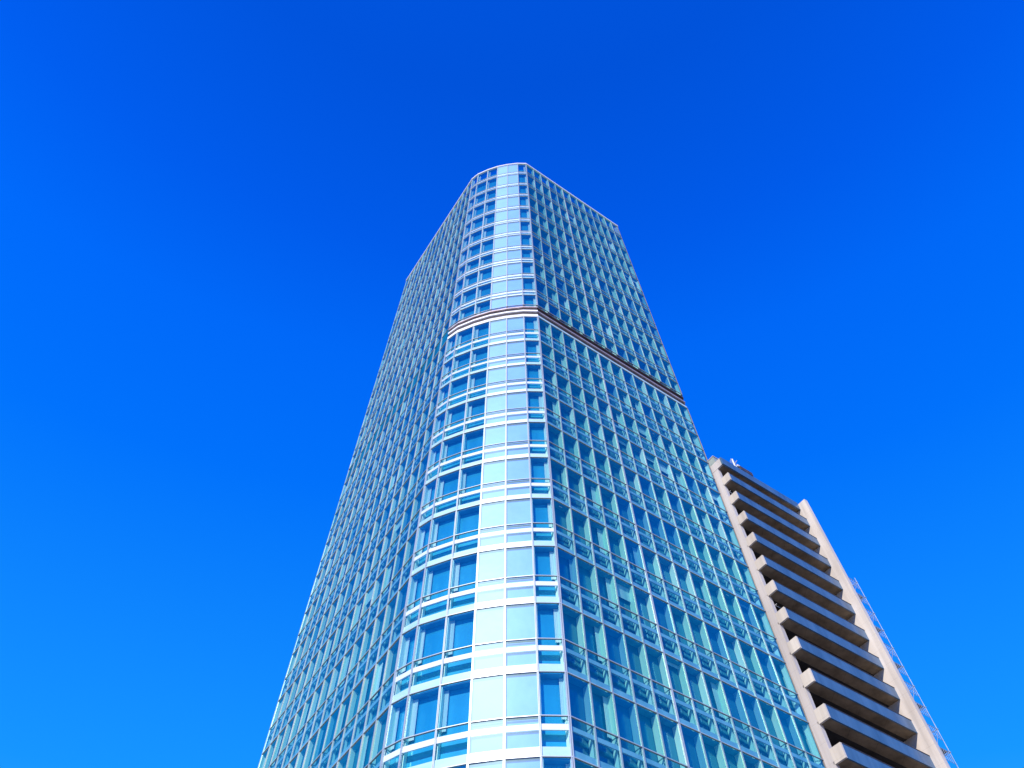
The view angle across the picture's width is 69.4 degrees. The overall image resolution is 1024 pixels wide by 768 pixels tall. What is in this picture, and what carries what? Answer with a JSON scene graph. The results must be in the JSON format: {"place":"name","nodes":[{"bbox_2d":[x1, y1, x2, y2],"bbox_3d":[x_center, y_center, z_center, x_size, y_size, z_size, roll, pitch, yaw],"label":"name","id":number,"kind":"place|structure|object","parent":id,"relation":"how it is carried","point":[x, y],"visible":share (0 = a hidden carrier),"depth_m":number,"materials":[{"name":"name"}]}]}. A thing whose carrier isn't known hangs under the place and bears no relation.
{"place":"outdoors","nodes":[
{"label":"outdoors","id":0,"kind":"place"},
{"bbox_2d":[0,0,1023,767],"label":"sky","id":1,"kind":"structure","parent":0,"point":[216,216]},
{"bbox_2d":[258,163,825,767],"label":"glass tower","id":2,"kind":"structure","parent":0,"point":[532,557],"depth_m":48.12,"materials":[{"name":"blue glass"}]},
{"bbox_2d":[323,706,339,753],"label":"window","id":3,"kind":"structure","parent":2,"relation":"in","point":[333,720],"depth_m":41.46,"materials":[{"name":"blue glass"}]},
{"bbox_2d":[336,695,350,740],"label":"window","id":4,"kind":"structure","parent":2,"relation":"in","point":[347,701],"depth_m":41.37,"materials":[{"name":"blue glass"}]},
{"bbox_2d":[348,738,361,767],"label":"window","id":5,"kind":"structure","parent":2,"relation":"in","point":[358,744],"depth_m":37.04,"materials":[{"name":"blue glass"}]},
{"bbox_2d":[347,682,362,727],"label":"window","id":6,"kind":"structure","parent":2,"relation":"in","point":[359,687],"depth_m":40.85,"materials":[{"name":"blue glass"}]},
{"bbox_2d":[359,724,374,767],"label":"window","id":7,"kind":"structure","parent":2,"relation":"in","point":[365,742],"depth_m":36.18,"materials":[{"name":"blue glass"}]},
{"bbox_2d":[359,668,374,714],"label":"window","id":8,"kind":"structure","parent":2,"relation":"in","point":[371,674],"depth_m":40.26,"materials":[{"name":"blue glass"}]},
{"bbox_2d":[372,654,386,700],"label":"window","id":9,"kind":"structure","parent":2,"relation":"in","point":[379,667],"depth_m":39.57,"materials":[{"name":"blue glass"}]},
{"bbox_2d":[371,709,388,764],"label":"window","id":10,"kind":"structure","parent":2,"relation":"in","point":[379,725],"depth_m":35.51,"materials":[{"name":"blue glass"}]},
{"bbox_2d":[384,639,399,686],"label":"window","id":11,"kind":"structure","parent":2,"relation":"in","point":[396,645],"depth_m":39.18,"materials":[{"name":"blue glass"}]},
{"bbox_2d":[386,698,406,751],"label":"window","id":12,"kind":"structure","parent":2,"relation":"in","point":[392,730],"depth_m":34.94,"materials":[{"name":"blue glass"}]},
{"bbox_2d":[398,628,416,673],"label":"window","id":13,"kind":"structure","parent":2,"relation":"in","point":[406,638],"depth_m":38.58,"materials":[{"name":"blue metal"}]},
{"bbox_2d":[408,571,423,609],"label":"window","id":14,"kind":"structure","parent":2,"relation":"in","point":[414,580],"depth_m":42.28,"materials":[{"name":"blue glass"}]},
{"bbox_2d":[405,688,438,742],"bbox_3d":[-4.064,15.327,34.275,1.597,2.249,0.360,-21,-61,12],"label":"window","id":15,"kind":"structure","parent":2,"relation":"in","point":[413,702],"depth_m":34.75,"materials":[{"name":"blue glass"}]},
{"bbox_2d":[416,521,430,554],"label":"window","id":16,"kind":"structure","parent":2,"relation":"in","point":[422,530],"depth_m":45.95,"materials":[{"name":"blue glass"}]},
{"bbox_2d":[415,618,445,665],"bbox_3d":[-4.080,13.183,37.886,1.597,2.249,0.360,-21,-61,12],"label":"window","id":17,"kind":"structure","parent":2,"relation":"in","point":[421,633],"depth_m":38.53,"materials":[{"name":"blue glass"}]},
{"bbox_2d":[423,561,450,601],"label":"window","id":18,"kind":"structure","parent":2,"relation":"in","point":[429,573],"depth_m":42.18,"materials":[{"name":"blue glass"}]},
{"bbox_2d":[430,512,455,547],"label":"window","id":19,"kind":"structure","parent":2,"relation":"in","point":[435,521],"depth_m":45.82,"materials":[{"name":"blue glass"}]},
{"bbox_2d":[436,470,459,501],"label":"window","id":20,"kind":"structure","parent":2,"relation":"in","point":[441,480],"depth_m":49.46,"materials":[{"name":"blue glass"}]},
{"bbox_2d":[441,435,462,462],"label":"window","id":21,"kind":"structure","parent":2,"relation":"in","point":[445,444],"depth_m":53.11,"materials":[{"name":"blue glass"}]},
{"bbox_2d":[438,680,472,733],"bbox_3d":[-2.570,14.806,33.972,1.559,2.289,0.843,0,-59,0],"label":"window","id":22,"kind":"structure","parent":2,"relation":"in","point":[445,690],"depth_m":34.42,"materials":[{"name":"blue metal"}]},
{"bbox_2d":[446,404,465,427],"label":"window","id":23,"kind":"structure","parent":2,"relation":"in","point":[449,413],"depth_m":56.73,"materials":[{"name":"blue glass"}]},
{"bbox_2d":[445,612,476,656],"bbox_3d":[-2.586,12.663,37.584,1.560,2.289,0.841,0,-59,0],"label":"window","id":24,"kind":"structure","parent":2,"relation":"in","point":[451,620],"depth_m":38.10,"materials":[{"name":"blue glass"}]},
{"bbox_2d":[451,554,478,592],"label":"window","id":25,"kind":"structure","parent":2,"relation":"in","point":[456,563],"depth_m":41.77,"materials":[{"name":"blue metal"}]},
{"bbox_2d":[455,506,481,539],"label":"window","id":26,"kind":"structure","parent":2,"relation":"in","point":[475,509],"depth_m":45.62,"materials":[{"name":"blue glass"}]},
{"bbox_2d":[460,465,483,493],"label":"window","id":27,"kind":"structure","parent":2,"relation":"in","point":[463,472],"depth_m":49.16,"materials":[{"name":"blue glass"}]},
{"bbox_2d":[463,429,484,454],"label":"window","id":28,"kind":"structure","parent":2,"relation":"in","point":[479,432],"depth_m":52.88,"materials":[{"name":"blue glass"}]},
{"bbox_2d":[466,398,486,420],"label":"window","id":29,"kind":"structure","parent":2,"relation":"in","point":[469,405],"depth_m":56.43,"materials":[{"name":"blue glass"}]},
{"bbox_2d":[472,676,503,720],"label":"window","id":30,"kind":"structure","parent":2,"relation":"in","point":[488,693],"depth_m":33.75,"materials":[{"name":"glass"}]},
{"bbox_2d":[475,607,503,645],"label":"window","id":31,"kind":"structure","parent":2,"relation":"in","point":[490,622],"depth_m":37.36,"materials":[{"name":"white glass"}]},
{"bbox_2d":[478,550,504,582],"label":"window","id":32,"kind":"structure","parent":2,"relation":"in","point":[491,564],"depth_m":40.98,"materials":[{"name":"white glass"}]},
{"bbox_2d":[481,502,504,529],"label":"window","id":33,"kind":"structure","parent":2,"relation":"in","point":[492,515],"depth_m":44.59,"materials":[{"name":"glass"}]},
{"bbox_2d":[483,461,504,485],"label":"window","id":34,"kind":"structure","parent":2,"relation":"in","point":[493,472],"depth_m":48.21,"materials":[{"name":"blue glass"}]},
{"bbox_2d":[485,426,504,446],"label":"window","id":35,"kind":"structure","parent":2,"relation":"in","point":[495,435],"depth_m":51.85,"materials":[{"name":"blue glass"}]},
{"bbox_2d":[486,395,505,413],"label":"window","id":36,"kind":"structure","parent":2,"relation":"in","point":[496,403],"depth_m":55.45,"materials":[{"name":"blue glass"}]},
{"bbox_2d":[507,393,526,410],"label":"window","id":37,"kind":"structure","parent":2,"relation":"in","point":[518,400],"depth_m":55.34,"materials":[{"name":"blue glass"}]},
{"bbox_2d":[507,424,527,443],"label":"window","id":38,"kind":"structure","parent":2,"relation":"in","point":[518,432],"depth_m":51.70,"materials":[{"name":"blue glass"}]},
{"bbox_2d":[507,459,528,481],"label":"window","id":39,"kind":"structure","parent":2,"relation":"in","point":[516,469],"depth_m":48.11,"materials":[{"name":"blue glass"}]},
{"bbox_2d":[507,500,530,525],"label":"window","id":40,"kind":"structure","parent":2,"relation":"in","point":[517,511],"depth_m":44.47,"materials":[{"name":"blue glass"}]},
{"bbox_2d":[506,548,532,578],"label":"window","id":41,"kind":"structure","parent":2,"relation":"in","point":[519,562],"depth_m":40.85,"materials":[{"name":"blue glass"}]},
{"bbox_2d":[506,605,534,641],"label":"window","id":42,"kind":"structure","parent":2,"relation":"in","point":[520,620],"depth_m":37.24,"materials":[{"name":"glass"}]},
{"bbox_2d":[506,674,537,716],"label":"window","id":43,"kind":"structure","parent":2,"relation":"in","point":[521,690],"depth_m":33.62,"materials":[{"name":"blue glass"}]},
{"bbox_2d":[528,423,546,442],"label":"window","id":44,"kind":"structure","parent":2,"relation":"in","point":[531,425],"depth_m":52.54,"materials":[{"name":"blue glass"}]},
{"bbox_2d":[530,458,548,482],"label":"window","id":45,"kind":"structure","parent":2,"relation":"in","point":[532,460],"depth_m":48.90,"materials":[{"name":"blue glass"}]},
{"bbox_2d":[532,499,552,526],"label":"window","id":46,"kind":"structure","parent":2,"relation":"in","point":[534,501],"depth_m":45.29,"materials":[{"name":"silver metal"}]},
{"bbox_2d":[534,547,556,579],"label":"window","id":47,"kind":"structure","parent":2,"relation":"in","point":[536,549],"depth_m":41.47,"materials":[{"name":"blue glass"}]},
{"bbox_2d":[536,604,561,642],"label":"window","id":48,"kind":"structure","parent":2,"relation":"in","point":[555,608],"depth_m":37.73,"materials":[{"name":"silver metal"}]},
{"bbox_2d":[539,673,566,720],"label":"window","id":49,"kind":"structure","parent":2,"relation":"in","point":[541,675],"depth_m":34.07,"materials":[{"name":"blue glass"}]},
{"bbox_2d":[547,460,566,490],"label":"window","id":50,"kind":"structure","parent":2,"relation":"in","point":[554,464],"depth_m":48.99,"materials":[{"name":"blue glass"}]},
{"bbox_2d":[550,501,571,535],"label":"window","id":51,"kind":"structure","parent":2,"relation":"in","point":[568,521],"depth_m":45.34,"materials":[{"name":"blue glass"}]},
{"bbox_2d":[553,549,576,589],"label":"window","id":52,"kind":"structure","parent":2,"relation":"in","point":[571,559],"depth_m":41.55,"materials":[{"name":"silver metal"}]},
{"bbox_2d":[558,606,583,652],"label":"window","id":53,"kind":"structure","parent":2,"relation":"in","point":[565,610],"depth_m":37.97,"materials":[{"name":"blue glass"}]},
{"bbox_2d":[566,469,583,499],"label":"window","id":54,"kind":"structure","parent":2,"relation":"in","point":[570,473],"depth_m":49.43,"materials":[{"name":"blue glass"}]},
{"bbox_2d":[563,675,592,730],"bbox_3d":[2.966,14.526,33.829,1.280,2.249,0.360,30,-64,-17],"label":"window","id":55,"kind":"structure","parent":2,"relation":"in","point":[571,679],"depth_m":34.29,"materials":[{"name":"blue glass"}]},
{"bbox_2d":[571,511,589,545],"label":"window","id":56,"kind":"structure","parent":2,"relation":"in","point":[584,519],"depth_m":45.81,"materials":[{"name":"blue glass"}]},
{"bbox_2d":[576,559,596,598],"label":"window","id":57,"kind":"structure","parent":2,"relation":"in","point":[591,568],"depth_m":42.14,"materials":[{"name":"blue glass"}]},
{"bbox_2d":[584,478,600,508],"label":"window","id":58,"kind":"structure","parent":2,"relation":"in","point":[594,488],"depth_m":49.59,"materials":[{"name":"blue glass"}]},
{"bbox_2d":[583,616,605,662],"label":"window","id":59,"kind":"structure","parent":2,"relation":"in","point":[598,627],"depth_m":38.30,"materials":[{"name":"blue metal"}]},
{"bbox_2d":[589,520,607,554],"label":"window","id":60,"kind":"structure","parent":2,"relation":"in","point":[601,532],"depth_m":45.91,"materials":[{"name":"blue metal"}]},
{"bbox_2d":[589,685,616,740],"bbox_3d":[4.108,15.182,34.224,1.280,2.249,0.360,30,-64,-17],"label":"window","id":61,"kind":"structure","parent":2,"relation":"in","point":[607,698],"depth_m":34.60,"materials":[{"name":"blue glass"}]},
{"bbox_2d":[596,568,616,608],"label":"window","id":62,"kind":"structure","parent":2,"relation":"in","point":[611,593],"depth_m":42.30,"materials":[{"name":"blue metal"}]},
{"bbox_2d":[600,487,617,517],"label":"window","id":63,"kind":"structure","parent":2,"relation":"in","point":[603,491],"depth_m":50.19,"materials":[{"name":"blue glass"}]},
{"bbox_2d":[603,626,627,673],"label":"window","id":64,"kind":"structure","parent":2,"relation":"in","point":[611,632],"depth_m":38.82,"materials":[{"name":"blue glass"}]},
{"bbox_2d":[607,529,625,564],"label":"window","id":65,"kind":"structure","parent":2,"relation":"in","point":[622,552],"depth_m":46.54,"materials":[{"name":"blue glass"}]},
{"bbox_2d":[616,496,633,526],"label":"window","id":66,"kind":"structure","parent":2,"relation":"in","point":[621,501],"depth_m":50.59,"materials":[{"name":"blue glass"}]},
{"bbox_2d":[615,578,636,618],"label":"window","id":67,"kind":"structure","parent":2,"relation":"in","point":[624,590],"depth_m":42.71,"materials":[{"name":"blue glass"}]},
{"bbox_2d":[614,696,640,750],"bbox_3d":[5.251,15.839,34.619,1.280,2.249,0.360,30,-64,-17],"label":"window","id":68,"kind":"structure","parent":2,"relation":"in","point":[630,706],"depth_m":35.15,"materials":[{"name":"blue glass"}]},
{"bbox_2d":[624,538,643,573],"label":"window","id":69,"kind":"structure","parent":2,"relation":"in","point":[636,551],"depth_m":46.73,"materials":[{"name":"blue glass"}]},
{"bbox_2d":[625,636,648,682],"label":"window","id":70,"kind":"structure","parent":2,"relation":"in","point":[629,641],"depth_m":39.19,"materials":[{"name":"blue glass"}]},
{"bbox_2d":[632,505,649,535],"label":"window","id":71,"kind":"structure","parent":2,"relation":"in","point":[636,509],"depth_m":50.95,"materials":[{"name":"blue glass"}]},
{"bbox_2d":[634,588,654,627],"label":"window","id":72,"kind":"structure","parent":2,"relation":"in","point":[648,602],"depth_m":43.25,"materials":[{"name":"blue metal"}]},
{"bbox_2d":[637,706,663,760],"bbox_3d":[6.393,16.495,35.014,1.280,2.249,0.360,30,-64,-17],"label":"window","id":73,"kind":"structure","parent":2,"relation":"in","point":[652,716],"depth_m":35.50,"materials":[{"name":"blue glass"}]},
{"bbox_2d":[641,547,660,582],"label":"window","id":74,"kind":"structure","parent":2,"relation":"in","point":[646,552],"depth_m":47.30,"materials":[{"name":"blue glass"}]},
{"bbox_2d":[645,646,668,692],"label":"window","id":75,"kind":"structure","parent":2,"relation":"in","point":[650,651],"depth_m":39.60,"materials":[{"name":"blue glass"}]},
{"bbox_2d":[652,597,673,636],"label":"window","id":76,"kind":"structure","parent":2,"relation":"in","point":[665,606],"depth_m":43.61,"materials":[{"name":"blue metal"}]},
{"bbox_2d":[658,556,677,590],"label":"window","id":77,"kind":"structure","parent":2,"relation":"in","point":[661,560],"depth_m":47.62,"materials":[{"name":"blue glass"}]},
{"bbox_2d":[659,716,685,767],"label":"window","id":78,"kind":"structure","parent":2,"relation":"in","point":[674,726],"depth_m":35.92,"materials":[{"name":"blue metal"}]},
{"bbox_2d":[665,656,689,701],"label":"window","id":79,"kind":"structure","parent":2,"relation":"in","point":[670,661],"depth_m":40.00,"materials":[{"name":"blue glass"}]},
{"bbox_2d":[670,606,692,645],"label":"window","id":80,"kind":"structure","parent":2,"relation":"in","point":[683,617],"depth_m":43.93,"materials":[{"name":"blue metal"}]},
{"bbox_2d":[674,565,694,599],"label":"window","id":81,"kind":"structure","parent":2,"relation":"in","point":[678,569],"depth_m":48.02,"materials":[{"name":"blue glass"}]},
{"bbox_2d":[681,726,706,767],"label":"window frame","id":82,"kind":"structure","parent":2,"relation":"in","point":[686,731],"depth_m":36.45,"materials":[{"name":"blue metal"}]},
{"bbox_2d":[685,665,708,711],"bbox_3d":[9.805,16.320,39.809,1.280,2.249,0.360,30,-64,-17],"label":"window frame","id":83,"kind":"structure","parent":2,"relation":"in","point":[694,672],"depth_m":40.30,"materials":[{"name":"blue glass"}]},
{"bbox_2d":[688,615,710,654],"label":"window","id":84,"kind":"structure","parent":2,"relation":"in","point":[700,624],"depth_m":44.36,"materials":[{"name":"blue glass"}]},
{"bbox_2d":[690,573,710,608],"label":"window","id":85,"kind":"structure","parent":2,"relation":"in","point":[703,587],"depth_m":48.36,"materials":[{"name":"blue glass"}]},
{"bbox_2d":[702,735,725,767],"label":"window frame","id":86,"kind":"structure","parent":2,"relation":"in","point":[716,745],"depth_m":36.98,"materials":[{"name":"blue glass"}]},
{"bbox_2d":[704,674,728,719],"bbox_3d":[10.948,16.977,40.204,1.280,2.249,0.360,30,-64,-17],"label":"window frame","id":87,"kind":"structure","parent":2,"relation":"in","point":[716,687],"depth_m":40.52,"materials":[{"name":"blue glass"}]},
{"bbox_2d":[705,624,727,663],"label":"window","id":88,"kind":"structure","parent":2,"relation":"in","point":[717,633],"depth_m":44.73,"materials":[{"name":"blue glass"}]},
{"bbox_2d":[707,582,727,616],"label":"window","id":89,"kind":"structure","parent":2,"relation":"in","point":[710,586],"depth_m":48.77,"materials":[{"name":"blue glass"}]},
{"bbox_2d":[722,590,742,624],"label":"window","id":90,"kind":"structure","parent":2,"relation":"in","point":[727,595],"depth_m":49.15,"materials":[{"name":"blue metal"}]},
{"bbox_2d":[722,632,744,671],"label":"window","id":91,"kind":"structure","parent":2,"relation":"in","point":[734,642],"depth_m":45.10,"materials":[{"name":"blue glass"}]},
{"bbox_2d":[722,683,747,728],"bbox_3d":[12.090,17.633,40.599,1.280,2.249,0.360,30,-64,-17],"label":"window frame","id":92,"kind":"structure","parent":2,"relation":"in","point":[735,693],"depth_m":41.06,"materials":[{"name":"blue metal"}]},
{"bbox_2d":[737,598,758,632],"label":"window","id":93,"kind":"structure","parent":2,"relation":"in","point":[742,603],"depth_m":49.53,"materials":[{"name":"blue glass"}]},
{"bbox_2d":[739,641,761,680],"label":"window","id":94,"kind":"structure","parent":2,"relation":"in","point":[750,649],"depth_m":45.47,"materials":[{"name":"blue metal"}]},
{"bbox_2d":[741,692,766,737],"bbox_3d":[13.232,18.290,40.993,1.280,2.249,0.360,30,-64,-17],"label":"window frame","id":95,"kind":"structure","parent":2,"relation":"in","point":[752,700],"depth_m":41.44,"materials":[{"name":"blue glass"}]},
{"bbox_2d":[753,607,773,638],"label":"window","id":96,"kind":"structure","parent":2,"relation":"in","point":[756,610],"depth_m":50.19,"materials":[{"name":"blue glass"}]},
{"bbox_2d":[755,649,778,688],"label":"window","id":97,"kind":"structure","parent":2,"relation":"in","point":[766,657],"depth_m":45.86,"materials":[{"name":"blue glass"}]},
{"bbox_2d":[758,700,784,745],"bbox_3d":[14.375,18.946,41.388,1.280,2.249,0.360,30,-64,-17],"label":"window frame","id":98,"kind":"structure","parent":2,"relation":"in","point":[774,719],"depth_m":41.80,"materials":[{"name":"blue glass"}]},
{"bbox_2d":[771,657,795,695],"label":"window","id":99,"kind":"structure","parent":2,"relation":"in","point":[776,662],"depth_m":46.55,"materials":[{"name":"blue glass"}]},
{"bbox_2d":[776,709,802,754],"bbox_3d":[15.517,19.603,41.783,1.280,2.249,0.360,30,-64,-17],"label":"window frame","id":100,"kind":"structure","parent":2,"relation":"in","point":[788,718],"depth_m":42.19,"materials":[{"name":"blue glass"}]},
{"bbox_2d":[793,717,820,761],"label":"window","id":101,"kind":"structure","parent":2,"relation":"in","point":[798,722],"depth_m":42.88,"materials":[{"name":"blue glass"}]},
{"bbox_2d":[711,457,949,767],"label":"apartment building","id":102,"kind":"structure","parent":0,"point":[860,707],"depth_m":62.35,"materials":[{"name":"paint"}]},
{"bbox_2d":[708,456,717,466],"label":"plant box","id":103,"kind":"object","parent":102,"relation":"on","point":[712,460],"visible":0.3,"depth_m":79.82,"materials":[{"name":"white concrete"}]},
{"bbox_2d":[736,464,752,475],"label":"roof unit","id":104,"kind":"structure","parent":102,"relation":"on","point":[745,470],"depth_m":81.25,"materials":[{"name":"grey metal"}]},
{"bbox_2d":[848,577,957,766],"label":"scaffold","id":105,"kind":"object","parent":102,"relation":"attached to","point":[944,751],"visible":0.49,"depth_m":63.87,"materials":[{"name":"metal"}]}
]}

